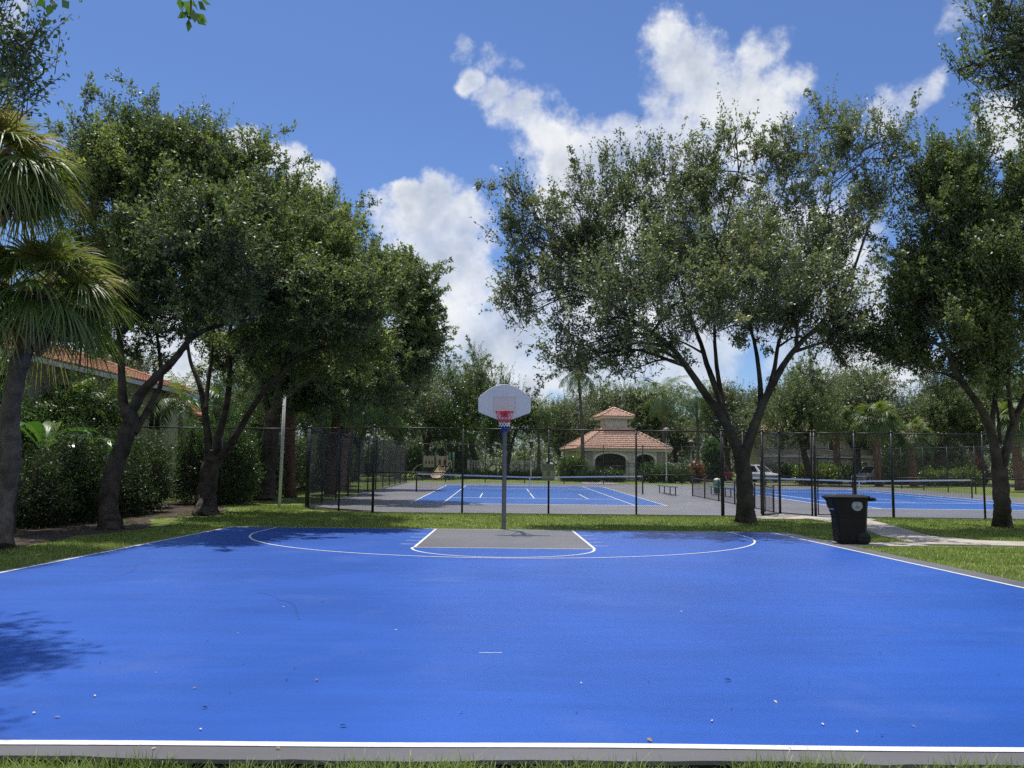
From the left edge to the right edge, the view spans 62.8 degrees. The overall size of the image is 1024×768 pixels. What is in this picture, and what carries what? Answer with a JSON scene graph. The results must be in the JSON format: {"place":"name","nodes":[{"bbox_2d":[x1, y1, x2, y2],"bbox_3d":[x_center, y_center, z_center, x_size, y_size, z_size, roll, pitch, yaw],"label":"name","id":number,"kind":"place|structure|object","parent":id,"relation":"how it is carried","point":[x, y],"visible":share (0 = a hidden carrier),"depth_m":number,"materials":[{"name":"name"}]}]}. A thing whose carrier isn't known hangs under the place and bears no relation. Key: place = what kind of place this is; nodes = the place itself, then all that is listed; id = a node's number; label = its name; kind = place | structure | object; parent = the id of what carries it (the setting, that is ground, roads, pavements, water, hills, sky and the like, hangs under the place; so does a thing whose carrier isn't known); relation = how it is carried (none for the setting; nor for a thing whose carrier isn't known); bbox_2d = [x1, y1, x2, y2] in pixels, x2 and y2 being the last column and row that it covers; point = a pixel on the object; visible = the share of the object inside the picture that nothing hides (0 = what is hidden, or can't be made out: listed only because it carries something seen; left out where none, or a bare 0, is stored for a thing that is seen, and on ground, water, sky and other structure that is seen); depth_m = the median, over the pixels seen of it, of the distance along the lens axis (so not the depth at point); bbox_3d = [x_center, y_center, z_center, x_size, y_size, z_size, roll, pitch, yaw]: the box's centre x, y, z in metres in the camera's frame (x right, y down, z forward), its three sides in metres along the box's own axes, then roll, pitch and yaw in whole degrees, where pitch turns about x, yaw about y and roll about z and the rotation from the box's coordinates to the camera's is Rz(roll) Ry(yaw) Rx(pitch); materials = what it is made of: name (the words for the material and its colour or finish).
{"place":"outdoors","nodes":[
{"label":"outdoors","id":0,"kind":"place"},
{"bbox_2d":[467,460,497,471],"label":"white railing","id":1,"kind":"object","parent":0,"point":[468,463],"visible":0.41,"depth_m":86.54,"materials":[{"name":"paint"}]},
{"bbox_2d":[0,465,1023,767],"bbox_3d":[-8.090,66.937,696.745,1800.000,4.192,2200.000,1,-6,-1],"label":"ground","id":2,"kind":"structure","parent":0,"point":[154,523],"depth_m":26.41,"materials":[{"name":"green plant"}]},
{"bbox_2d":[13,481,23,533],"bbox_3d":[-11.800,2.594,17.446,0.070,1.553,5.500,1,-6,-1],"label":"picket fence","id":3,"kind":"object","parent":2,"relation":"on","point":[16,514],"visible":0.18,"depth_m":19.99,"materials":[{"name":"black metal"}]},
{"bbox_2d":[0,0,81,129],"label":"oak tree","id":4,"kind":"object","parent":2,"relation":"on","point":[15,68],"visible":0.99,"depth_m":9.58,"materials":[{"name":"green plant"}]},
{"bbox_2d":[0,338,209,493],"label":"house","id":5,"kind":"structure","parent":2,"relation":"on","point":[139,380],"depth_m":36.21,"materials":[{"name":"beige paint"}]},
{"bbox_2d":[146,399,161,431],"bbox_3d":[-17.006,1.508,39.845,0.060,1.480,1.480,1,-6,-1],"label":"window","id":6,"kind":"structure","parent":5,"relation":"in","point":[154,422],"depth_m":39.88,"materials":[{"name":"black glass"}]},
{"bbox_2d":[17,0,210,31],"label":"broadleaf tree","id":7,"kind":"object","parent":2,"relation":"on","point":[194,15],"visible":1,"depth_m":5.58,"materials":[{"name":"green plant"}]},
{"bbox_2d":[0,501,259,552],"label":"mulch bed","id":8,"kind":"object","parent":2,"relation":"on","point":[27,536],"visible":0.4,"depth_m":22.12,"materials":[{"name":"soil"}]},
{"bbox_2d":[0,432,86,529],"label":"hedge","id":9,"kind":"object","parent":8,"relation":"on","point":[27,517],"visible":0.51,"depth_m":22.16,"materials":[{"name":"green plant"}]},
{"bbox_2d":[0,95,91,258],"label":"fan palm","id":10,"kind":"object","parent":8,"relation":"on","point":[28,183],"visible":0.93,"depth_m":15.63,"materials":[{"name":"green plant"}]},
{"bbox_2d":[20,421,99,447],"bbox_3d":[-14.643,2.614,26.124,2.948,3.041,3.271,1,-6,-1],"label":"banana plant","id":11,"kind":"object","parent":8,"relation":"on","point":[33,427],"visible":0.41,"depth_m":25.95,"materials":[{"name":"green plant"}]},
{"bbox_2d":[22,377,105,456],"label":"feather palm","id":12,"kind":"object","parent":8,"relation":"on","point":[83,406],"visible":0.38,"depth_m":29.83,"materials":[{"name":"green plant"}]},
{"bbox_2d":[28,433,114,451],"bbox_3d":[-14.243,2.931,27.656,3.135,2.704,2.818,5,-7,-39],"label":"banana plant","id":13,"kind":"object","parent":8,"relation":"on","point":[111,439],"visible":0.11,"depth_m":28.10,"materials":[{"name":"green plant"}]},
{"bbox_2d":[0,349,146,476],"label":"shrub","id":14,"kind":"object","parent":8,"relation":"on","point":[85,414],"visible":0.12,"depth_m":29.95,"materials":[{"name":"green plant"}]},
{"bbox_2d":[0,224,149,548],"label":"fan palm","id":15,"kind":"object","parent":8,"relation":"on","point":[38,316],"visible":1,"depth_m":16.61,"materials":[{"name":"green plant"}]},
{"bbox_2d":[22,414,183,525],"bbox_3d":[-12.801,2.960,26.047,3.265,3.937,8.666,1,-6,-1],"label":"hedge","id":16,"kind":"object","parent":8,"relation":"on","point":[140,485],"visible":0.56,"depth_m":24.88,"materials":[{"name":"green plant"}]},
{"bbox_2d":[85,372,143,432],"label":"feather palm","id":17,"kind":"object","parent":8,"relation":"on","point":[102,395],"visible":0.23,"depth_m":32.82,"materials":[{"name":"green plant"}]},
{"bbox_2d":[73,415,180,508],"bbox_3d":[-14.700,3.114,30.842,4.822,3.916,2.775,3,-6,-22],"label":"hedge","id":18,"kind":"object","parent":8,"relation":"on","point":[108,432],"visible":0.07,"depth_m":31.08,"materials":[{"name":"green plant"}]},
{"bbox_2d":[2,65,328,529],"bbox_3d":[-9.546,-2.391,22.642,9.511,13.287,7.480,-2,-6,24],"label":"oak tree","id":19,"kind":"object","parent":8,"relation":"on","point":[138,232],"visible":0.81,"depth_m":22.06,"materials":[{"name":"green plant"}]},
{"bbox_2d":[167,409,267,504],"bbox_3d":[-12.099,3.297,34.238,4.162,4.664,2.748,1,-6,-1],"label":"hedge","id":20,"kind":"object","parent":8,"relation":"on","point":[229,468],"visible":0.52,"depth_m":33.82,"materials":[{"name":"green plant"}]},
{"bbox_2d":[167,149,431,515],"bbox_3d":[-6.998,-1.749,28.294,8.241,13.174,12.094,5,-7,-37],"label":"oak tree","id":21,"kind":"object","parent":8,"relation":"on","point":[343,305],"visible":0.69,"depth_m":26.43,"materials":[{"name":"green plant"}]},
{"bbox_2d":[82,337,188,398],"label":"oak tree","id":22,"kind":"object","parent":2,"relation":"on","point":[144,366],"visible":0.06,"depth_m":49.60,"materials":[{"name":"green plant"}]},
{"bbox_2d":[147,361,221,494],"bbox_3d":[-16.035,2.081,39.861,4.047,6.535,4.768,3,-6,-22],"label":"feather palm","id":23,"kind":"object","parent":2,"relation":"on","point":[180,406],"visible":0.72,"depth_m":39.65,"materials":[{"name":"green plant"}]},
{"bbox_2d":[187,373,255,436],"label":"oak tree","id":24,"kind":"object","parent":2,"relation":"on","point":[215,413],"visible":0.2,"depth_m":61.32,"materials":[{"name":"green plant"}]},
{"bbox_2d":[139,426,309,506],"bbox_3d":[-11.255,3.230,32.662,6.743,3.237,0.188,1,-6,1],"label":"chain link fence","id":25,"kind":"object","parent":2,"relation":"on","point":[220,483],"visible":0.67,"depth_m":32.66,"materials":[{"name":"black metal"}]},
{"bbox_2d":[175,356,297,442],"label":"oak tree","id":26,"kind":"object","parent":2,"relation":"on","point":[261,420],"visible":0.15,"depth_m":68.02,"materials":[{"name":"green plant"}]},
{"bbox_2d":[278,397,285,507],"bbox_3d":[-8.780,2.583,31.983,0.169,4.401,0.166,1,-6,-1],"label":"metal post","id":27,"kind":"object","parent":2,"relation":"on","point":[283,406],"visible":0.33,"depth_m":31.95,"materials":[{"name":"grey metal"}]},
{"bbox_2d":[243,363,328,496],"bbox_3d":[-10.836,1.645,40.940,4.782,7.724,4.612,1,-6,-1],"label":"fan palm","id":28,"kind":"object","parent":2,"relation":"on","point":[290,422],"visible":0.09,"depth_m":40.51,"materials":[{"name":"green plant"}]},
{"bbox_2d":[229,415,361,500],"bbox_3d":[-11.639,4.433,46.873,2.953,4.520,22.908,0,-6,2],"label":"hedge","id":29,"kind":"object","parent":2,"relation":"on","point":[301,468],"visible":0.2,"depth_m":43.73,"materials":[{"name":"green plant"}]},
{"bbox_2d":[281,416,364,447],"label":"oak tree","id":30,"kind":"object","parent":2,"relation":"on","point":[299,426],"visible":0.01,"depth_m":70.95,"materials":[{"name":"green plant"}]},
{"bbox_2d":[220,317,439,477],"bbox_3d":[-11.448,0.383,52.092,14.055,12.868,4.771,1,-6,-1],"label":"oak tree","id":31,"kind":"object","parent":2,"relation":"on","point":[429,388],"visible":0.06,"depth_m":51.69,"materials":[{"name":"green plant"}]},
{"bbox_2d":[296,374,379,494],"bbox_3d":[-9.160,2.237,44.443,4.735,7.210,4.768,1,-6,-1],"label":"fan palm","id":32,"kind":"object","parent":2,"relation":"on","point":[336,422],"visible":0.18,"depth_m":43.98,"materials":[{"name":"green plant"}]},
{"bbox_2d":[220,239,462,500],"bbox_3d":[-8.060,-0.635,38.670,11.527,12.648,6.389,1,-6,-1],"label":"oak tree","id":33,"kind":"object","parent":2,"relation":"on","point":[420,331],"visible":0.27,"depth_m":38.69,"materials":[{"name":"green plant"}]},
{"bbox_2d":[299,373,411,480],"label":"oak tree","id":34,"kind":"object","parent":2,"relation":"on","point":[399,424],"visible":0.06,"depth_m":71.27,"materials":[{"name":"green plant"}]},
{"bbox_2d":[326,376,389,489],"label":"oak tree","id":35,"kind":"object","parent":2,"relation":"on","point":[352,429],"visible":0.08,"depth_m":49.57,"materials":[{"name":"green plant"}]},
{"bbox_2d":[0,760,813,767],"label":"asphalt base","id":36,"kind":"object","parent":2,"relation":"on","point":[201,765],"visible":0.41,"depth_m":4.44,"materials":[{"name":"grey asphalt"}]},
{"bbox_2d":[0,527,1023,767],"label":"basketball court","id":37,"kind":"object","parent":36,"relation":"on","point":[803,631],"visible":0.98,"depth_m":7.15,"materials":[{"name":"blue paint"}]},
{"bbox_2d":[361,366,457,478],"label":"oak tree","id":38,"kind":"object","parent":2,"relation":"on","point":[398,436],"visible":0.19,"depth_m":79.02,"materials":[{"name":"green plant"}]},
{"bbox_2d":[349,440,475,477],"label":"hedge","id":39,"kind":"object","parent":2,"relation":"on","point":[415,452],"visible":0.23,"depth_m":89.02,"materials":[{"name":"green plant"}]},
{"bbox_2d":[366,353,477,477],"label":"oak tree","id":40,"kind":"object","parent":2,"relation":"on","point":[448,412],"visible":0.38,"depth_m":84.14,"materials":[{"name":"green plant"}]},
{"bbox_2d":[411,452,454,479],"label":"play structure","id":41,"kind":"object","parent":2,"relation":"on","point":[431,459],"visible":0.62,"depth_m":75.52,"materials":[{"name":"beige plastic"}]},
{"bbox_2d":[453,416,481,467],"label":"coconut palm","id":42,"kind":"object","parent":2,"relation":"on","point":[468,435],"visible":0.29,"depth_m":91.23,"materials":[{"name":"green plant"}]},
{"bbox_2d":[418,335,516,470],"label":"oak tree","id":43,"kind":"object","parent":2,"relation":"on","point":[480,377],"visible":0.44,"depth_m":90.77,"materials":[{"name":"green plant"}]},
{"bbox_2d":[459,464,541,479],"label":"hedge","id":44,"kind":"object","parent":2,"relation":"on","point":[515,472],"visible":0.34,"depth_m":83.17,"materials":[{"name":"green plant"}]},
{"bbox_2d":[478,384,530,529],"bbox_3d":[-0.072,1.996,21.958,1.250,3.925,1.888,-2,-6,23],"label":"basketball hoop","id":45,"kind":"object","parent":2,"relation":"on","point":[506,402],"visible":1,"depth_m":21.78,"materials":[{"name":"grey paint"}]},
{"bbox_2d":[469,367,557,478],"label":"oak tree","id":46,"kind":"object","parent":2,"relation":"on","point":[490,422],"visible":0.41,"depth_m":83.83,"materials":[{"name":"green plant"}]},
{"bbox_2d":[520,393,559,478],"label":"coconut palm","id":47,"kind":"object","parent":2,"relation":"on","point":[539,423],"visible":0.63,"depth_m":83.67,"materials":[{"name":"green plant"}]},
{"bbox_2d":[512,393,600,475],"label":"oak tree","id":48,"kind":"object","parent":2,"relation":"on","point":[562,415],"visible":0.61,"depth_m":110.12,"materials":[{"name":"green plant"}]},
{"bbox_2d":[556,451,589,481],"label":"shrub","id":49,"kind":"object","parent":2,"relation":"on","point":[573,471],"visible":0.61,"depth_m":75.77,"materials":[{"name":"green plant"}]},
{"bbox_2d":[552,353,603,467],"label":"coconut palm","id":50,"kind":"object","parent":2,"relation":"on","point":[578,385],"visible":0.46,"depth_m":75.88,"materials":[{"name":"green plant"}]},
{"bbox_2d":[559,372,629,437],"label":"oak tree","id":51,"kind":"object","parent":2,"relation":"on","point":[589,398],"visible":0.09,"depth_m":117.33,"materials":[{"name":"green plant"}]},
{"bbox_2d":[176,382,1023,477],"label":"distant wood","id":52,"kind":"object","parent":2,"relation":"on","point":[481,454],"visible":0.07,"depth_m":124.35,"materials":[{"name":"green plant"}]},
{"bbox_2d":[575,466,627,481],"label":"hedge","id":53,"kind":"object","parent":2,"relation":"on","point":[584,472],"visible":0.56,"depth_m":74.59,"materials":[{"name":"green plant"}]},
{"bbox_2d":[559,407,672,481],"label":"pavilion","id":54,"kind":"structure","parent":2,"relation":"on","point":[613,418],"depth_m":81.39,"materials":[{"name":"paint"}]},
{"bbox_2d":[582,377,700,442],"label":"oak tree","id":55,"kind":"object","parent":2,"relation":"on","point":[635,405],"visible":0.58,"depth_m":110.44,"materials":[{"name":"green plant"}]},
{"bbox_2d":[405,442,878,486],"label":"chain link fence","id":56,"kind":"object","parent":2,"relation":"on","point":[642,463],"visible":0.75,"depth_m":66.71,"materials":[{"name":"black metal"}]},
{"bbox_2d":[631,375,692,443],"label":"coconut palm","id":57,"kind":"object","parent":2,"relation":"on","point":[661,398],"visible":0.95,"depth_m":87.96,"materials":[{"name":"green plant"}]},
{"bbox_2d":[305,482,1023,519],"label":"tennis court","id":58,"kind":"object","parent":2,"relation":"on","point":[620,500],"visible":0.55,"depth_m":39.17,"materials":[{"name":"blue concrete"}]},
{"bbox_2d":[305,426,405,505],"bbox_3d":[-8.201,4.736,49.374,0.136,3.519,33.506,1,-6,-1],"label":"chain link fence","id":59,"kind":"object","parent":58,"relation":"on","point":[380,452],"visible":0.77,"depth_m":43.14,"materials":[{"name":"black metal"}]},
{"bbox_2d":[307,424,722,515],"bbox_3d":[-0.252,3.147,30.375,15.654,3.255,2.100,0,-6,7],"label":"chain link fence","id":60,"kind":"object","parent":58,"relation":"on","point":[528,470],"visible":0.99,"depth_m":30.26,"materials":[{"name":"black metal"}]},
{"bbox_2d":[542,464,554,480],"bbox_3d":[1.310,3.183,30.175,0.450,0.600,0.024,1,-6,-1],"label":"fence sign","id":61,"kind":"object","parent":60,"relation":"attached to","point":[548,472],"visible":1,"depth_m":30.17,"materials":[{"name":"green metal"}]},
{"bbox_2d":[416,473,642,493],"bbox_3d":[1.010,5.626,47.573,12.950,1.120,0.138,1,-6,-1],"label":"tennis net","id":62,"kind":"object","parent":58,"relation":"on","point":[563,480],"visible":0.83,"depth_m":47.59,"materials":[{"name":"black fabric"}]},
{"bbox_2d":[692,476,774,512],"bbox_3d":[10.005,5.078,39.212,0.140,1.304,14.090,1,-6,-1],"label":"fence","id":63,"kind":"object","parent":58,"relation":"on","point":[734,485],"visible":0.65,"depth_m":38.47,"materials":[{"name":"black metal"}]},
{"bbox_2d":[722,429,813,515],"bbox_3d":[9.285,3.334,31.178,3.350,3.246,1.611,1,-6,-1],"label":"chain link fence","id":64,"kind":"object","parent":58,"relation":"on","point":[763,483],"visible":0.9,"depth_m":30.77,"materials":[{"name":"black metal"}]},
{"bbox_2d":[753,477,972,497],"bbox_3d":[19.637,5.821,47.369,12.900,1.120,0.138,1,-6,-1],"label":"tennis net","id":65,"kind":"object","parent":58,"relation":"on","point":[880,481],"visible":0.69,"depth_m":47.40,"materials":[{"name":"black fabric"}]},
{"bbox_2d":[812,430,1023,519],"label":"chain link fence","id":66,"kind":"object","parent":58,"relation":"on","point":[855,478],"visible":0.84,"depth_m":30.28,"materials":[{"name":"black metal"}]},
{"bbox_2d":[637,457,695,482],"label":"hedge","id":67,"kind":"object","parent":2,"relation":"on","point":[678,479],"visible":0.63,"depth_m":72.45,"materials":[{"name":"green plant"}]},
{"bbox_2d":[647,381,706,462],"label":"oak tree","id":68,"kind":"object","parent":2,"relation":"on","point":[677,441],"visible":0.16,"depth_m":117.68,"materials":[{"name":"green plant"}]},
{"bbox_2d":[671,379,715,462],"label":"coconut palm","id":69,"kind":"object","parent":2,"relation":"on","point":[695,402],"visible":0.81,"depth_m":96.04,"materials":[{"name":"green plant"}]},
{"bbox_2d":[686,458,706,482],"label":"shrub","id":70,"kind":"object","parent":2,"relation":"on","point":[696,469],"visible":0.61,"depth_m":73.59,"materials":[{"name":"green plant"}]},
{"bbox_2d":[469,73,929,523],"bbox_3d":[6.286,-2.930,26.258,13.881,15.392,10.452,3,-6,-24],"label":"oak tree","id":71,"kind":"object","parent":2,"relation":"on","point":[753,250],"visible":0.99,"depth_m":26.41,"materials":[{"name":"green plant"}]},
{"bbox_2d":[699,435,720,478],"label":"shrub","id":72,"kind":"object","parent":2,"relation":"on","point":[712,445],"visible":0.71,"depth_m":83.29,"materials":[{"name":"green plant"}]},
{"bbox_2d":[683,376,777,479],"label":"oak tree","id":73,"kind":"object","parent":2,"relation":"on","point":[736,401],"visible":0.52,"depth_m":98.73,"materials":[{"name":"green plant"}]},
{"bbox_2d":[728,384,815,442],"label":"oak tree","id":74,"kind":"object","parent":2,"relation":"on","point":[741,391],"visible":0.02,"depth_m":107.60,"materials":[{"name":"green plant"}]},
{"bbox_2d":[735,341,855,484],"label":"oak tree","id":75,"kind":"object","parent":2,"relation":"on","point":[797,400],"visible":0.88,"depth_m":71.08,"materials":[{"name":"green plant"}]},
{"bbox_2d":[738,423,872,479],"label":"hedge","id":76,"kind":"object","parent":2,"relation":"on","point":[756,456],"depth_m":100.12,"materials":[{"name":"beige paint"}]},
{"bbox_2d":[765,458,864,480],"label":"hedge","id":77,"kind":"object","parent":2,"relation":"on","point":[785,466],"visible":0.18,"depth_m":96.51,"materials":[{"name":"green plant"}]},
{"bbox_2d":[792,460,845,484],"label":"hedge","id":78,"kind":"object","parent":2,"relation":"on","point":[829,473],"visible":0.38,"depth_m":75.43,"materials":[{"name":"green plant"}]},
{"bbox_2d":[815,404,857,483],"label":"fan palm","id":79,"kind":"object","parent":2,"relation":"on","point":[845,419],"visible":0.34,"depth_m":77.76,"materials":[{"name":"green plant"}]},
{"bbox_2d":[766,355,930,482],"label":"oak tree","id":80,"kind":"object","parent":2,"relation":"on","point":[866,390],"visible":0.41,"depth_m":82.04,"materials":[{"name":"green plant"}]},
{"bbox_2d":[848,399,905,485],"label":"fan palm","id":81,"kind":"object","parent":2,"relation":"on","point":[878,423],"visible":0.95,"depth_m":69.74,"materials":[{"name":"green plant"}]},
{"bbox_2d":[862,383,951,458],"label":"oak tree","id":82,"kind":"object","parent":2,"relation":"on","point":[896,413],"visible":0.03,"depth_m":96.75,"materials":[{"name":"green plant"}]},
{"bbox_2d":[886,415,938,485],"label":"fan palm","id":83,"kind":"object","parent":2,"relation":"on","point":[913,441],"visible":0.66,"depth_m":70.69,"materials":[{"name":"green plant"}]},
{"bbox_2d":[881,435,970,465],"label":"shrub","id":84,"kind":"object","parent":2,"relation":"on","point":[926,458],"visible":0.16,"depth_m":87.50,"materials":[{"name":"green plant"}]},
{"bbox_2d":[882,453,976,484],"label":"hedge","id":85,"kind":"object","parent":2,"relation":"on","point":[920,468],"visible":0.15,"depth_m":78.63,"materials":[{"name":"green plant"}]},
{"bbox_2d":[851,99,1023,527],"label":"oak tree","id":86,"kind":"object","parent":2,"relation":"on","point":[959,273],"visible":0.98,"depth_m":25.84,"materials":[{"name":"green plant"}]},
{"bbox_2d":[890,359,1002,470],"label":"oak tree","id":87,"kind":"object","parent":2,"relation":"on","point":[944,406],"visible":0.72,"depth_m":77.36,"materials":[{"name":"green plant"}]},
{"bbox_2d":[917,464,985,486],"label":"hedge","id":88,"kind":"object","parent":2,"relation":"on","point":[929,470],"visible":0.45,"depth_m":72.13,"materials":[{"name":"green plant"}]},
{"bbox_2d":[880,445,1023,497],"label":"chain link fence","id":89,"kind":"object","parent":2,"relation":"on","point":[947,456],"visible":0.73,"depth_m":56.76,"materials":[{"name":"black metal"}]},
{"bbox_2d":[918,369,1019,459],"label":"oak tree","id":90,"kind":"object","parent":2,"relation":"on","point":[972,425],"visible":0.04,"depth_m":83.59,"materials":[{"name":"green plant"}]},
{"bbox_2d":[937,0,1023,196],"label":"oak tree","id":91,"kind":"object","parent":2,"relation":"on","point":[1011,41],"visible":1,"depth_m":14.86,"materials":[{"name":"green plant"}]},
{"bbox_2d":[971,457,990,484],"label":"shrub","id":92,"kind":"object","parent":2,"relation":"on","point":[985,466],"visible":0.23,"depth_m":80.47,"materials":[{"name":"green plant"}]},
{"bbox_2d":[959,357,1023,458],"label":"oak tree","id":93,"kind":"object","parent":2,"relation":"on","point":[980,422],"visible":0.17,"depth_m":74.93,"materials":[{"name":"green plant"}]},
{"bbox_2d":[981,402,1023,490],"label":"fan palm","id":94,"kind":"object","parent":2,"relation":"on","point":[1003,414],"visible":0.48,"depth_m":59.89,"materials":[{"name":"green plant"}]},
{"bbox_2d":[0,0,1023,469],"label":"sky","id":95,"kind":"structure","parent":0,"point":[407,104],"materials":[{"name":"blue"}]},
{"bbox_2d":[726,480,1013,485],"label":"road","id":96,"kind":"structure","parent":0,"point":[842,483],"depth_m":84.69,"materials":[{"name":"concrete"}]},
{"bbox_2d":[751,465,776,481],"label":"parked car","id":97,"kind":"object","parent":96,"relation":"on","point":[757,467],"visible":0.17,"depth_m":83.07,"materials":[{"name":"white paint"}]},
{"bbox_2d":[851,466,884,483],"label":"parked car","id":98,"kind":"object","parent":96,"relation":"on","point":[867,473],"visible":0.23,"depth_m":80.13,"materials":[{"name":"silver metal"}]},
{"bbox_2d":[756,514,1023,547],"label":"path","id":99,"kind":"structure","parent":0,"point":[887,530],"depth_m":21.18,"materials":[{"name":"concrete"}]},
{"bbox_2d":[821,494,875,544],"bbox_3d":[7.802,3.131,19.432,1.106,1.118,0.750,0,-6,6],"label":"wheeled bin","id":100,"kind":"object","parent":99,"relation":"on","point":[848,513],"visible":1,"depth_m":19.14,"materials":[{"name":"black plastic"}]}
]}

